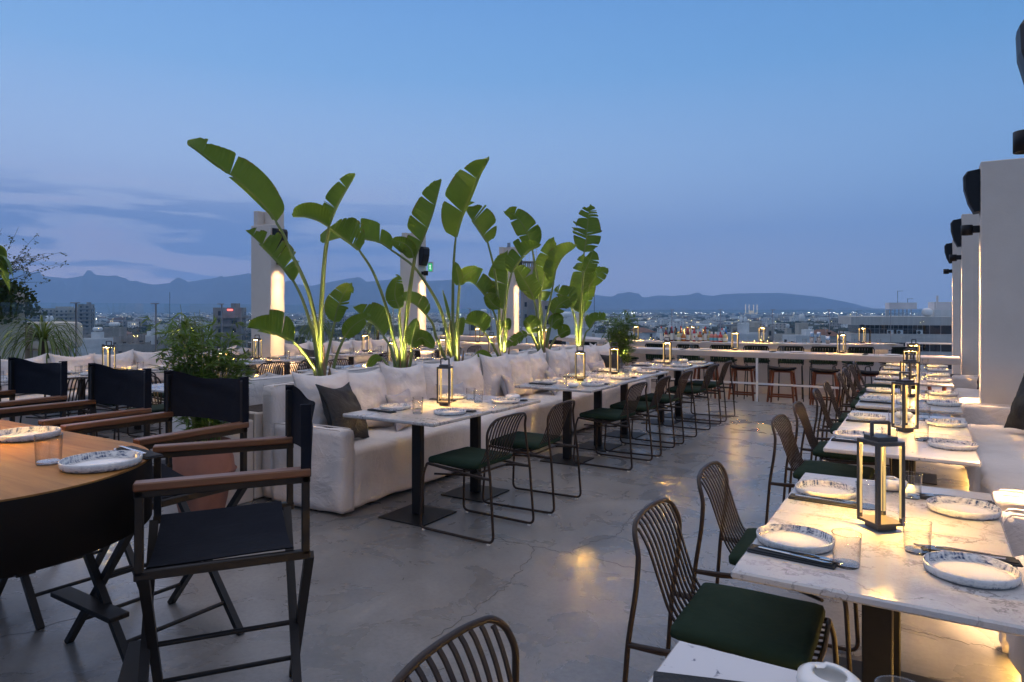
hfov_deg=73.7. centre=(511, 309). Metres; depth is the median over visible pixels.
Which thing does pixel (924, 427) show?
marble table
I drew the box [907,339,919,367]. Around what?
table lantern
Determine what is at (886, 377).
dinner plate
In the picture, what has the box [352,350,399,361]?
marble table
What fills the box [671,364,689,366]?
dinner plate
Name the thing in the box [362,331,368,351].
table lantern
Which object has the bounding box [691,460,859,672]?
wire chair
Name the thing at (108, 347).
table lantern
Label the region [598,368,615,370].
dinner plate
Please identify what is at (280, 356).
dinner plate
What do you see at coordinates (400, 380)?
back cushion
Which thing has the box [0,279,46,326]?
ivy plant
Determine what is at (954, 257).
wall spotlight
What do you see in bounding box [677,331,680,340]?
bottle
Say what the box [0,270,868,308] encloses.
mountains
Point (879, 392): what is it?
folded napkin
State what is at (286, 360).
marble table
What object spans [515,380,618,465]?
marble table
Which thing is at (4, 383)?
marble table
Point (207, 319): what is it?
apartment building
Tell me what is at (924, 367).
marble table
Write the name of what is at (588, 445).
marble table
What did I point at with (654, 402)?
wire chair
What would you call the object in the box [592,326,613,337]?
apartment building
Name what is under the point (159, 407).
wire chair
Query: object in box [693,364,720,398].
wooden stool
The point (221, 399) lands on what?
director chair
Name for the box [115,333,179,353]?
apartment building
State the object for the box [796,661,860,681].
sugar bowl
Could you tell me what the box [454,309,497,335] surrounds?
apartment building
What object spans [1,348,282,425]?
slipcover sofa
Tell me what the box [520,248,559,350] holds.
pillar
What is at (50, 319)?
apartment building
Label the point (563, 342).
windows
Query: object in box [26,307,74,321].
apartment building
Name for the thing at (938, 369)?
dinner plate
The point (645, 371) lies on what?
dinner plate
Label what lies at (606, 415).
wire chair
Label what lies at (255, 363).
marble table
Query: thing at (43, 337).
strap leaf plant
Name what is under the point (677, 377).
marble table
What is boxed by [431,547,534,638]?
floor crack
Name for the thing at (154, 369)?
dinner plate
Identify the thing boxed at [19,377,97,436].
wire chair
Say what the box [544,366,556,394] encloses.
scatter cushion
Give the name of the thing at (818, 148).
sky
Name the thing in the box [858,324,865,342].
table lantern
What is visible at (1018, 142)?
wall spotlight
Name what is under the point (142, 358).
back cushion
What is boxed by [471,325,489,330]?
windows
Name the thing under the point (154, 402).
wire chair
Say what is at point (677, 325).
house
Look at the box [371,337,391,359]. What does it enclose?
back cushion
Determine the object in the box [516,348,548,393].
back cushion
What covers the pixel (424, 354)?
slipcover sofa
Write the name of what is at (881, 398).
dinner plate
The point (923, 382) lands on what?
marble table
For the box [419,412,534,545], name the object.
wire chair
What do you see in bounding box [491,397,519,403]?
dinner plate
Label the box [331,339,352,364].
back cushion
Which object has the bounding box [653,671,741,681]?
folded napkin
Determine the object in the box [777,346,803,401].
bar chair
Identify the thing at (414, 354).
wire chair
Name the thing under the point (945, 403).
dinner plate
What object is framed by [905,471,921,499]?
tumbler
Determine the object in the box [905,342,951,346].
handrail
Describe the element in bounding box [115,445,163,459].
folded napkin
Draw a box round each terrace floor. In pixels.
[0,397,1020,681]
[651,384,950,413]
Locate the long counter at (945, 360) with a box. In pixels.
[435,341,960,401]
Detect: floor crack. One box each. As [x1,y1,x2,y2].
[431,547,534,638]
[498,537,711,581]
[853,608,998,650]
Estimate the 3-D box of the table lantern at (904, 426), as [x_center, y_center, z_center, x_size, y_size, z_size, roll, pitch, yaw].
[2.485,0.580,4.317,0.107,0.379,0.107,0,0,-10]
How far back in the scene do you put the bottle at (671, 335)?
14.77 m
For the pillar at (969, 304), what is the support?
on the terrace floor at (762, 397)
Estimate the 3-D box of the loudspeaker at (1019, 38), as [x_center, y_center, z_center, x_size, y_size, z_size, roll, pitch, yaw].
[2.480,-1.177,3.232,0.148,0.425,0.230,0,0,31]
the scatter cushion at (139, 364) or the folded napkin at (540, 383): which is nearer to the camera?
the folded napkin at (540, 383)
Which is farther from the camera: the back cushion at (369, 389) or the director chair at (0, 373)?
the back cushion at (369, 389)
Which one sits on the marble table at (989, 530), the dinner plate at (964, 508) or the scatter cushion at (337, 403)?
the dinner plate at (964, 508)
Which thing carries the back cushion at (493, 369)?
on the slipcover sofa at (349, 472)
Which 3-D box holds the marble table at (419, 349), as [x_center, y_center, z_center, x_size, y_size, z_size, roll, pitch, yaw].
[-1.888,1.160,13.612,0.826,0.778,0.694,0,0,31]
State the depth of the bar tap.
13.97 m
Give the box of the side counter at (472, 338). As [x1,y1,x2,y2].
[434,335,511,353]
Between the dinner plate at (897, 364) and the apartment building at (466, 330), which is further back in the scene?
the apartment building at (466, 330)
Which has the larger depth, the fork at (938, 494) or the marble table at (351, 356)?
the marble table at (351, 356)
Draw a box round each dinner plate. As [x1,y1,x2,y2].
[0,426,60,442]
[58,450,142,473]
[68,370,87,373]
[121,366,141,368]
[138,367,158,370]
[250,359,264,361]
[273,355,287,357]
[289,356,304,358]
[380,403,410,410]
[417,357,431,359]
[434,407,465,415]
[439,393,465,399]
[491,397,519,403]
[535,379,556,383]
[568,373,588,376]
[581,381,603,385]
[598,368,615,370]
[610,375,631,379]
[635,362,651,364]
[636,369,655,372]
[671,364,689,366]
[689,361,705,363]
[756,523,834,554]
[795,480,856,499]
[833,430,869,438]
[847,413,885,419]
[859,396,890,401]
[866,387,890,391]
[876,375,898,378]
[879,371,899,373]
[883,366,902,368]
[886,363,905,365]
[922,551,1021,589]
[925,418,967,427]
[926,373,949,376]
[926,378,951,382]
[926,399,961,406]
[926,496,1001,520]
[927,364,947,367]
[927,368,949,371]
[927,390,958,395]
[927,438,978,450]
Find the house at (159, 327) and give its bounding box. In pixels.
[151,316,197,343]
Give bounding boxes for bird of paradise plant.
[187,137,369,375]
[320,156,491,360]
[330,179,441,367]
[465,201,540,356]
[503,206,576,352]
[554,204,608,345]
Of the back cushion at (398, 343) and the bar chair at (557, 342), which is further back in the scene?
the bar chair at (557, 342)
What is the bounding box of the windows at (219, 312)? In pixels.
[218,311,245,348]
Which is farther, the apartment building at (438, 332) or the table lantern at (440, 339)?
the apartment building at (438, 332)
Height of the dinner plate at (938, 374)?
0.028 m
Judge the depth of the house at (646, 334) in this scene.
286.16 m
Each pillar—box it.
[251,211,283,374]
[400,233,425,357]
[498,243,518,351]
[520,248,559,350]
[952,240,960,373]
[961,214,978,375]
[979,158,1023,405]
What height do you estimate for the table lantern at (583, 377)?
0.379 m
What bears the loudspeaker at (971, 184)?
attached to the pillar at (1001, 296)
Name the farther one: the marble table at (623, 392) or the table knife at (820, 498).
the marble table at (623, 392)
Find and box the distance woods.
[105,320,844,347]
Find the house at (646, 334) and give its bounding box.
[627,327,655,339]
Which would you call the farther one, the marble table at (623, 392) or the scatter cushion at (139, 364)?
the scatter cushion at (139, 364)
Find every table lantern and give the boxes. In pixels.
[102,341,115,368]
[252,335,261,358]
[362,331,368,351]
[387,337,396,362]
[437,358,452,405]
[439,334,446,357]
[475,327,479,342]
[488,332,494,352]
[575,346,584,380]
[609,342,618,373]
[663,337,671,363]
[689,323,695,340]
[731,332,738,349]
[759,324,764,342]
[837,330,845,352]
[857,420,904,530]
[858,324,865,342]
[891,371,918,431]
[900,354,919,396]
[903,344,917,377]
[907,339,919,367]
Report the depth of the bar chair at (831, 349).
12.66 m
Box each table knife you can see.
[119,446,145,453]
[758,546,831,562]
[795,494,853,503]
[925,547,1005,559]
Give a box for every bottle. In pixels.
[660,326,662,340]
[664,328,667,340]
[670,326,672,340]
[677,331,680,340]
[681,331,685,340]
[686,328,689,340]
[693,327,695,341]
[698,332,701,341]
[704,327,706,340]
[709,332,713,341]
[713,332,717,341]
[718,332,722,341]
[723,332,727,341]
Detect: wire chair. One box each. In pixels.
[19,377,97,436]
[86,372,158,440]
[113,375,163,439]
[150,371,182,434]
[257,361,286,374]
[282,362,308,374]
[298,358,316,369]
[327,359,351,365]
[378,352,390,361]
[392,615,518,681]
[406,350,420,359]
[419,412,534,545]
[432,350,448,357]
[467,345,480,352]
[482,399,581,514]
[573,382,652,471]
[604,375,674,457]
[622,498,838,681]
[631,370,696,444]
[662,364,721,430]
[680,361,734,422]
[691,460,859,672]
[765,414,874,524]
[788,401,874,493]
[810,388,891,475]
[819,381,889,475]
[835,372,896,422]
[841,368,862,412]
[846,364,865,410]
[852,361,899,409]
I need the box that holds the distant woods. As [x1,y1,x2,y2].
[95,312,920,334]
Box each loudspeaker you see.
[272,228,287,250]
[419,246,429,265]
[944,243,951,263]
[950,219,961,246]
[963,169,979,214]
[1015,20,1023,83]
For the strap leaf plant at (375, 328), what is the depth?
15.00 m
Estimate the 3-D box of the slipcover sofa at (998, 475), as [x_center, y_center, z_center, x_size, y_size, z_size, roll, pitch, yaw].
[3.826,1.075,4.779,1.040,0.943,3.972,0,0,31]
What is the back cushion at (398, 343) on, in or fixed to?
on the slipcover sofa at (424, 354)
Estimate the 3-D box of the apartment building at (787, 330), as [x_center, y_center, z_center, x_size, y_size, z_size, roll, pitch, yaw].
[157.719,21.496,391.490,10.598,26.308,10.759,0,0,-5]
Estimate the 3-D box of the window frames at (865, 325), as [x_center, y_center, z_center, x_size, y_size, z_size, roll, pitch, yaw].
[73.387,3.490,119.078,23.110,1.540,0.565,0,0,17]
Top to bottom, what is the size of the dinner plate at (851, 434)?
0.028 m
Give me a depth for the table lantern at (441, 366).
5.47 m
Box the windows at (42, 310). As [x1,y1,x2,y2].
[26,310,51,321]
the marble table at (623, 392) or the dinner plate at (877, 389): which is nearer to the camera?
the dinner plate at (877, 389)
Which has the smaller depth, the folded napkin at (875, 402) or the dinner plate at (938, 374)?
the folded napkin at (875, 402)
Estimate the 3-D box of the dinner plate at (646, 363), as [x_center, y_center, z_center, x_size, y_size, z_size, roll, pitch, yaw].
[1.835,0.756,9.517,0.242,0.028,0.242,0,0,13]
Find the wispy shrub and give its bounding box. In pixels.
[0,229,68,288]
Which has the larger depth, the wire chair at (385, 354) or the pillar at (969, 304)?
the wire chair at (385, 354)
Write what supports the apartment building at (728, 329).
on the ground
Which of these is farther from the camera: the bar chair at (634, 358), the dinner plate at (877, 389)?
the bar chair at (634, 358)
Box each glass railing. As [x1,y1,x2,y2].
[70,302,366,356]
[361,308,491,340]
[545,310,890,353]
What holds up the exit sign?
attached to the pillar at (418, 286)
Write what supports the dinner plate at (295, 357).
on the marble table at (286, 360)
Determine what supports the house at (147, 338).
on the ground
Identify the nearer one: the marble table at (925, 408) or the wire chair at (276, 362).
the marble table at (925, 408)
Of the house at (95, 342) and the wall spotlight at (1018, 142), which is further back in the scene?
the house at (95, 342)
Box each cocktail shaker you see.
[809,332,813,342]
[816,332,820,342]
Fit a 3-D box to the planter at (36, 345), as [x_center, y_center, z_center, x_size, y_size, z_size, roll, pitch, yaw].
[-7.261,0.870,10.676,0.700,1.360,0.750,0,0,31]
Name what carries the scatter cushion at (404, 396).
on the slipcover sofa at (349, 472)
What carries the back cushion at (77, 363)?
on the slipcover sofa at (31, 421)
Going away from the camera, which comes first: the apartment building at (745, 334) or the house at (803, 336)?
the house at (803, 336)
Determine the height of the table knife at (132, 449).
0.005 m
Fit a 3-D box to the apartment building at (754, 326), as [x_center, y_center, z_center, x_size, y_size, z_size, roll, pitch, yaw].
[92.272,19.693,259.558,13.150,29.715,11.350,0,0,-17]
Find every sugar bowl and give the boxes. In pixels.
[505,394,519,399]
[567,382,578,387]
[631,367,640,371]
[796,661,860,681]
[886,476,907,491]
[895,411,913,418]
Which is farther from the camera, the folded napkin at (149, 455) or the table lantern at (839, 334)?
the table lantern at (839, 334)
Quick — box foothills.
[33,305,921,313]
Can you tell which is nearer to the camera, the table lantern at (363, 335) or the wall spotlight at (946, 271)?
the table lantern at (363, 335)
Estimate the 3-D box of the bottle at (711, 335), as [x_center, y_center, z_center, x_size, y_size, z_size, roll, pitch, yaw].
[4.230,0.574,14.464,0.096,0.214,0.096,0,0,19]
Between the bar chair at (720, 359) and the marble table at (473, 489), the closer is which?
the marble table at (473, 489)
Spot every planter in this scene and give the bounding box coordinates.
[0,293,24,359]
[25,321,82,358]
[172,345,585,431]
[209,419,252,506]
[249,404,263,498]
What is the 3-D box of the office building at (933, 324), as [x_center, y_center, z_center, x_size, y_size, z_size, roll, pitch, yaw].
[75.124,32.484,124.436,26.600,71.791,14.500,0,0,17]
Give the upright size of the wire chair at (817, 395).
0.838 m
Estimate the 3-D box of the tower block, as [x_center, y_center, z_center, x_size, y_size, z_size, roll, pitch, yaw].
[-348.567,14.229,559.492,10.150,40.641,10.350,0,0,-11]
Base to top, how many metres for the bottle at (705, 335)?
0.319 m
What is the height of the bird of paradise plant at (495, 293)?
2.377 m
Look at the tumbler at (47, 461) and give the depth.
2.28 m
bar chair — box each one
[549,340,561,344]
[581,341,596,345]
[624,356,638,363]
[645,343,674,390]
[676,344,704,395]
[710,344,737,397]
[743,345,769,398]
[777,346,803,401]
[809,346,837,398]
[841,346,874,392]
[878,347,915,370]
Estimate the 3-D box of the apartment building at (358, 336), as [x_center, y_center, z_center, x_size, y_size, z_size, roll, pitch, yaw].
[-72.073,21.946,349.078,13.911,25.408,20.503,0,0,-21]
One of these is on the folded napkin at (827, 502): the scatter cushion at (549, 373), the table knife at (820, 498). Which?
the table knife at (820, 498)
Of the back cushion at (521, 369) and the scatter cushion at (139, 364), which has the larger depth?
the scatter cushion at (139, 364)
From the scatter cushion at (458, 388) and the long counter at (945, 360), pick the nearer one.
the scatter cushion at (458, 388)
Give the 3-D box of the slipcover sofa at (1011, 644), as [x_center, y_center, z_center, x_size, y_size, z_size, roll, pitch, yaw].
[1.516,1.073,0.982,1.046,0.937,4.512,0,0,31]
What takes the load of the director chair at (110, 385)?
on the terrace floor at (388, 601)
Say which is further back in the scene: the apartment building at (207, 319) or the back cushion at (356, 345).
the apartment building at (207, 319)
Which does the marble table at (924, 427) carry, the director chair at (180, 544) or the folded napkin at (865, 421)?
the folded napkin at (865, 421)
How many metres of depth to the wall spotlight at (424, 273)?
14.94 m
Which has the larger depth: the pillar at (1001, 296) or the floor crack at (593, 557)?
the pillar at (1001, 296)
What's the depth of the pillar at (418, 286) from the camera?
15.04 m
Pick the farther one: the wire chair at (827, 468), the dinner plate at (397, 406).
the dinner plate at (397, 406)
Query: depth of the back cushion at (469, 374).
7.48 m
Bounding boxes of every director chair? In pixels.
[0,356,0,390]
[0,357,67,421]
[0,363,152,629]
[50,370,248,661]
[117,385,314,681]
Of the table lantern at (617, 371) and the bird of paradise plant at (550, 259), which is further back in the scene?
the bird of paradise plant at (550, 259)
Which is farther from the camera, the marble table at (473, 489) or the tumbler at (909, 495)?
the marble table at (473, 489)
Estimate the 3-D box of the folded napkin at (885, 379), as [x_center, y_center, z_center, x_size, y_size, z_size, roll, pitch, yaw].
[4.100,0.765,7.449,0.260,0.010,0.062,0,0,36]
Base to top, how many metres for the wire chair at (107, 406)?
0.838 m
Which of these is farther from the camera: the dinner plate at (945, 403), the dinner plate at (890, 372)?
the dinner plate at (890, 372)
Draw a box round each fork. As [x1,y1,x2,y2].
[771,547,841,562]
[805,495,855,503]
[913,543,991,554]
[916,492,976,499]
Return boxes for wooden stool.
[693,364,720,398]
[728,365,758,401]
[766,366,797,402]
[809,368,840,406]
[856,370,878,391]
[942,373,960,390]
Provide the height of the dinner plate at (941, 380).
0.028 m
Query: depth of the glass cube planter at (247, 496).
5.47 m
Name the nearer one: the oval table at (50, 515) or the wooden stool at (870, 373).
the oval table at (50, 515)
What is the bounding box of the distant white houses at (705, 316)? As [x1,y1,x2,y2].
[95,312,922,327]
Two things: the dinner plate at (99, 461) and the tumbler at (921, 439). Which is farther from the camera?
the tumbler at (921, 439)
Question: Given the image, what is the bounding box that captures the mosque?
[745,304,757,313]
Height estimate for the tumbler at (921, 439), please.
0.099 m
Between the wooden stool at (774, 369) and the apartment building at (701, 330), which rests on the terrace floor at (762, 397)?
the wooden stool at (774, 369)
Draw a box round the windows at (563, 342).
[526,337,565,344]
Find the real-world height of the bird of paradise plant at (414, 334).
2.240 m
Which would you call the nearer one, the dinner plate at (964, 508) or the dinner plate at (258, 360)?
the dinner plate at (964, 508)
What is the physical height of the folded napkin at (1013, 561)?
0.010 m
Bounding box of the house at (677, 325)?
[669,319,682,340]
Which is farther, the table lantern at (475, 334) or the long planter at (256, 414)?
the table lantern at (475, 334)
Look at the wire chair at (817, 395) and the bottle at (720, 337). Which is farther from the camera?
the bottle at (720, 337)
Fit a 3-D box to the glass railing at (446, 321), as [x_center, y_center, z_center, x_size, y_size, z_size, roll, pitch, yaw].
[-1.898,0.842,19.762,0.072,1.757,7.120,0,0,31]
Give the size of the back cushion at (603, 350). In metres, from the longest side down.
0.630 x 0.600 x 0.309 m
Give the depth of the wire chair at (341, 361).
9.96 m
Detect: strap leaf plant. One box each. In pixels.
[0,315,87,362]
[158,316,215,350]
[295,315,340,343]
[359,313,396,339]
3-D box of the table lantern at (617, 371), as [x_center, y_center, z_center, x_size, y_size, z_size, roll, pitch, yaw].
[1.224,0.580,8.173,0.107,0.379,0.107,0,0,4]
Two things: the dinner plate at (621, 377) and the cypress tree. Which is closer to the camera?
the dinner plate at (621, 377)
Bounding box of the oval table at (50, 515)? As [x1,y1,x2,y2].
[0,419,151,578]
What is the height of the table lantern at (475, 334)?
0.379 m
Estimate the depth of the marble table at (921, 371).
8.59 m
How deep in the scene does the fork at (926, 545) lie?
2.16 m
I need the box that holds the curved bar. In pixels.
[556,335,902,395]
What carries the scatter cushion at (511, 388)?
on the slipcover sofa at (349, 472)
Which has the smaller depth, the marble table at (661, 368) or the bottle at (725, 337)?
the marble table at (661, 368)
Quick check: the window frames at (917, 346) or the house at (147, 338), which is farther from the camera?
the house at (147, 338)
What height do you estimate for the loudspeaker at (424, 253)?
0.425 m
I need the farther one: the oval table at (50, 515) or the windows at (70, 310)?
the windows at (70, 310)
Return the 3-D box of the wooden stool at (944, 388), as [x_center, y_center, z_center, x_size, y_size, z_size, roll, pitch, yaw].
[7.087,1.369,10.847,0.480,0.706,0.370,0,0,29]
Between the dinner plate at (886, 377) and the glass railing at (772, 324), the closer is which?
the dinner plate at (886, 377)
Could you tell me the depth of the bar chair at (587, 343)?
14.48 m
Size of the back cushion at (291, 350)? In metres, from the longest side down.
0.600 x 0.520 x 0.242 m
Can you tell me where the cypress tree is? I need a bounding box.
[294,337,305,343]
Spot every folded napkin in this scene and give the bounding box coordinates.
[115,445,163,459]
[368,408,395,412]
[529,382,552,384]
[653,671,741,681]
[746,544,838,569]
[788,493,856,508]
[831,438,864,443]
[846,419,872,422]
[859,400,890,403]
[865,391,897,393]
[874,378,894,380]
[920,494,996,505]
[921,546,1022,566]
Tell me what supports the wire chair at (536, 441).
on the terrace floor at (388, 601)
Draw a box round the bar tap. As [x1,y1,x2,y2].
[861,328,870,342]
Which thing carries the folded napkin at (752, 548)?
on the marble table at (886, 579)
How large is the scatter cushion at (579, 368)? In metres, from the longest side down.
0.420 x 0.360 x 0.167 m
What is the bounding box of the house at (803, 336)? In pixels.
[782,329,825,342]
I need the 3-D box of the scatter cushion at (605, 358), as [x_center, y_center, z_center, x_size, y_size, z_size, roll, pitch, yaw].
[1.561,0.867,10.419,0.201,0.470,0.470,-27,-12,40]
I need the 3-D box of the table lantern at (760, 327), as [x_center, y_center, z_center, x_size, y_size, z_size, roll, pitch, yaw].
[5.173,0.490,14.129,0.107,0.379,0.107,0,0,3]
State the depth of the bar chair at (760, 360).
12.99 m
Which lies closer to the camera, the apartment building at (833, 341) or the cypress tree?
the cypress tree
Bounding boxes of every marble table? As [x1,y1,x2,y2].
[0,376,7,418]
[68,373,107,437]
[112,366,170,433]
[152,383,164,464]
[234,359,280,373]
[253,356,314,374]
[298,366,345,372]
[325,352,380,364]
[343,403,490,526]
[346,364,374,366]
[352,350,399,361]
[393,348,443,358]
[409,393,540,501]
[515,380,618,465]
[551,374,645,451]
[582,369,668,438]
[623,364,698,425]
[648,641,796,681]
[649,361,713,418]
[731,511,1023,681]
[776,472,1008,681]
[823,426,980,483]
[839,410,971,484]
[855,395,962,484]
[863,388,958,484]
[873,377,953,388]
[878,372,950,378]
[881,368,948,373]
[905,364,947,368]
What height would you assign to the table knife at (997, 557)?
0.005 m
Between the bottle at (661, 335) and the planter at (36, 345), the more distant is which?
the bottle at (661, 335)
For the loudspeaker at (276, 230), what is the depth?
11.58 m
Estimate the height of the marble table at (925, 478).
0.778 m
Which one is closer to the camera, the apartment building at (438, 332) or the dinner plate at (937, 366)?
the dinner plate at (937, 366)
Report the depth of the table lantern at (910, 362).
6.01 m
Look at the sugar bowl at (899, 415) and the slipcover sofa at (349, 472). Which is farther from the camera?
the slipcover sofa at (349, 472)
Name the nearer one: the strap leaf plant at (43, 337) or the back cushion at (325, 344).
the strap leaf plant at (43, 337)
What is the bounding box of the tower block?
[78,302,94,333]
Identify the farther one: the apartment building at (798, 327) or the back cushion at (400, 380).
the apartment building at (798, 327)
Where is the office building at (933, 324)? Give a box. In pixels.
[838,291,951,373]
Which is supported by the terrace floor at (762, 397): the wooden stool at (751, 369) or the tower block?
the wooden stool at (751, 369)
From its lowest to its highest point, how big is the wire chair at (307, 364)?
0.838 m
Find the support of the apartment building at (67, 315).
on the ground
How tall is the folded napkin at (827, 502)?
0.010 m
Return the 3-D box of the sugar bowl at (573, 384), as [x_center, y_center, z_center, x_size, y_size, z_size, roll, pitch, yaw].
[0.606,0.745,6.771,0.119,0.050,0.134,0,0,-5]
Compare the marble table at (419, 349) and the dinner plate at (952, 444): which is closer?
the dinner plate at (952, 444)
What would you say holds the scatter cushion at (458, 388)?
on the slipcover sofa at (349, 472)
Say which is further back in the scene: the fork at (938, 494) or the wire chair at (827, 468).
the wire chair at (827, 468)
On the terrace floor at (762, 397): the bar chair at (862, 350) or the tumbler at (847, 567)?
the bar chair at (862, 350)
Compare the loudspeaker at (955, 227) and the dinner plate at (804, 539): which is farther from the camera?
the loudspeaker at (955, 227)
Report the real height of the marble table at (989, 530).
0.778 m
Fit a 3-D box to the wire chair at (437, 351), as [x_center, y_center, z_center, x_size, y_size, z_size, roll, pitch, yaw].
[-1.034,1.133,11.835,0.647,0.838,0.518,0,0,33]
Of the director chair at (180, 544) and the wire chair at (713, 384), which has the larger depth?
the wire chair at (713, 384)
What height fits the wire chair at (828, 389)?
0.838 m
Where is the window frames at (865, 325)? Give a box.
[865,325,951,333]
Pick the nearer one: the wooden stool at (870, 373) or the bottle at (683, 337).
the wooden stool at (870, 373)
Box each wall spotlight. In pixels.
[421,271,427,275]
[943,269,951,273]
[949,254,960,260]
[961,225,979,235]
[1013,129,1023,154]
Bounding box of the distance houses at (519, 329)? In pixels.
[95,326,833,342]
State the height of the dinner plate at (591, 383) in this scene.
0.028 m
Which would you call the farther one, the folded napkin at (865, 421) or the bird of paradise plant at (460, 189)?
the bird of paradise plant at (460, 189)
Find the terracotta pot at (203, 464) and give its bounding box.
[172,437,236,512]
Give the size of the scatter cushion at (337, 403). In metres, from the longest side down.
0.530 x 0.530 x 0.236 m
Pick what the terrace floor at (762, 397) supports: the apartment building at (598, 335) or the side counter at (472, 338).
the side counter at (472, 338)
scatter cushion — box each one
[113,363,141,367]
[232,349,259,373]
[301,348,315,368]
[315,382,368,438]
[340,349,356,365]
[385,388,413,431]
[435,382,464,394]
[501,375,515,395]
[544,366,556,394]
[574,360,589,372]
[587,359,605,370]
[600,350,623,368]
[1004,375,1023,429]
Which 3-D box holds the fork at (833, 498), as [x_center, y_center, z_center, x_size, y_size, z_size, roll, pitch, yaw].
[1.281,0.755,2.725,0.208,0.006,0.020,0,0,37]
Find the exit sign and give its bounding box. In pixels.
[428,262,432,271]
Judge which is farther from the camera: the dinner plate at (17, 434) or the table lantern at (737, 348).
the table lantern at (737, 348)
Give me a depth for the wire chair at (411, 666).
1.53 m
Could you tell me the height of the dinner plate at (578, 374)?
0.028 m
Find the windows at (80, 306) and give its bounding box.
[80,306,93,333]
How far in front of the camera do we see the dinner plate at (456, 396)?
5.99 m
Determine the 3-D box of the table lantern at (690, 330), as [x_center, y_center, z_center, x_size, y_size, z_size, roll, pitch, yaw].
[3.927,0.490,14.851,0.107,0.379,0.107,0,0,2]
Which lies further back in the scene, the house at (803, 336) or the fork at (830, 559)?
the house at (803, 336)
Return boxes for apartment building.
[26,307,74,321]
[45,316,53,321]
[54,307,77,321]
[83,322,144,350]
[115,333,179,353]
[123,318,146,327]
[195,317,212,321]
[213,303,247,348]
[284,335,305,343]
[306,333,328,341]
[336,317,348,323]
[355,328,380,340]
[379,334,390,339]
[431,325,443,355]
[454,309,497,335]
[523,312,591,350]
[567,309,594,332]
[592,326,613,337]
[696,326,708,334]
[718,321,737,331]
[727,317,765,341]
[731,322,773,341]
[774,314,814,341]
[776,324,792,333]
[814,333,847,342]
[830,317,847,327]
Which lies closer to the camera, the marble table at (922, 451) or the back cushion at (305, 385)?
the marble table at (922, 451)
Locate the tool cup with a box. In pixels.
[825,329,830,343]
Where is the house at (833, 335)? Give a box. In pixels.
[814,329,842,340]
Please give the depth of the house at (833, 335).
327.14 m
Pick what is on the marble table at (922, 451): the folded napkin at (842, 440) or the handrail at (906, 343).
the folded napkin at (842, 440)
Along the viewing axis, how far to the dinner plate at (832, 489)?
2.89 m
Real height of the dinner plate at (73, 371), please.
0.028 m
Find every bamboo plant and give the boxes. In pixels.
[140,305,258,441]
[598,309,639,365]
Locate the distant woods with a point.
(791, 324)
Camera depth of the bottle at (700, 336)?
14.52 m
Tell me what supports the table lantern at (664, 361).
on the marble table at (677, 377)
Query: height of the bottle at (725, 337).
0.214 m
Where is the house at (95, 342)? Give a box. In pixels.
[72,327,113,356]
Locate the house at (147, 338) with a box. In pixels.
[145,331,150,341]
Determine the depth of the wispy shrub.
10.09 m
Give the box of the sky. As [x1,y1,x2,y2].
[0,0,1023,308]
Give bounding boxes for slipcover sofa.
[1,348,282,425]
[262,353,650,513]
[290,351,434,372]
[950,375,978,417]
[962,402,1023,518]
[999,508,1023,681]
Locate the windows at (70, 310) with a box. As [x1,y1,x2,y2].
[56,310,74,321]
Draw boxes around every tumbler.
[33,432,62,465]
[831,528,861,569]
[855,481,874,510]
[902,518,932,555]
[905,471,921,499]
[913,423,928,441]
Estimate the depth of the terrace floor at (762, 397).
13.37 m
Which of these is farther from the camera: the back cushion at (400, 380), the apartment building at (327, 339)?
the apartment building at (327, 339)
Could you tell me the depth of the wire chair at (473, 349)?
13.64 m
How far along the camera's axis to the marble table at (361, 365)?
9.43 m
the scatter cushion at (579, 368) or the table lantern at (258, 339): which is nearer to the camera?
the scatter cushion at (579, 368)
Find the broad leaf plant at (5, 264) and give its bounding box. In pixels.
[0,245,13,290]
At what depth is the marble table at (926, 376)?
7.88 m
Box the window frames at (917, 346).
[865,342,951,351]
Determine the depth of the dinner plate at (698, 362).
9.76 m
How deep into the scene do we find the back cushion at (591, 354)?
10.10 m
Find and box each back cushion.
[1,353,46,394]
[48,353,94,388]
[89,349,132,367]
[133,348,171,380]
[169,347,204,365]
[206,345,236,374]
[253,372,267,377]
[266,370,312,376]
[284,341,308,361]
[291,368,348,427]
[307,341,332,365]
[329,367,392,426]
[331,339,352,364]
[349,338,371,362]
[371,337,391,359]
[379,361,426,427]
[390,337,408,358]
[414,356,456,398]
[442,354,485,394]
[479,352,511,396]
[501,350,532,394]
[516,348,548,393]
[545,346,569,391]
[559,346,582,372]
[576,343,598,362]
[590,342,611,360]
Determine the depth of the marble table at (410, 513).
5.11 m
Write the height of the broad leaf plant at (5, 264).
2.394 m

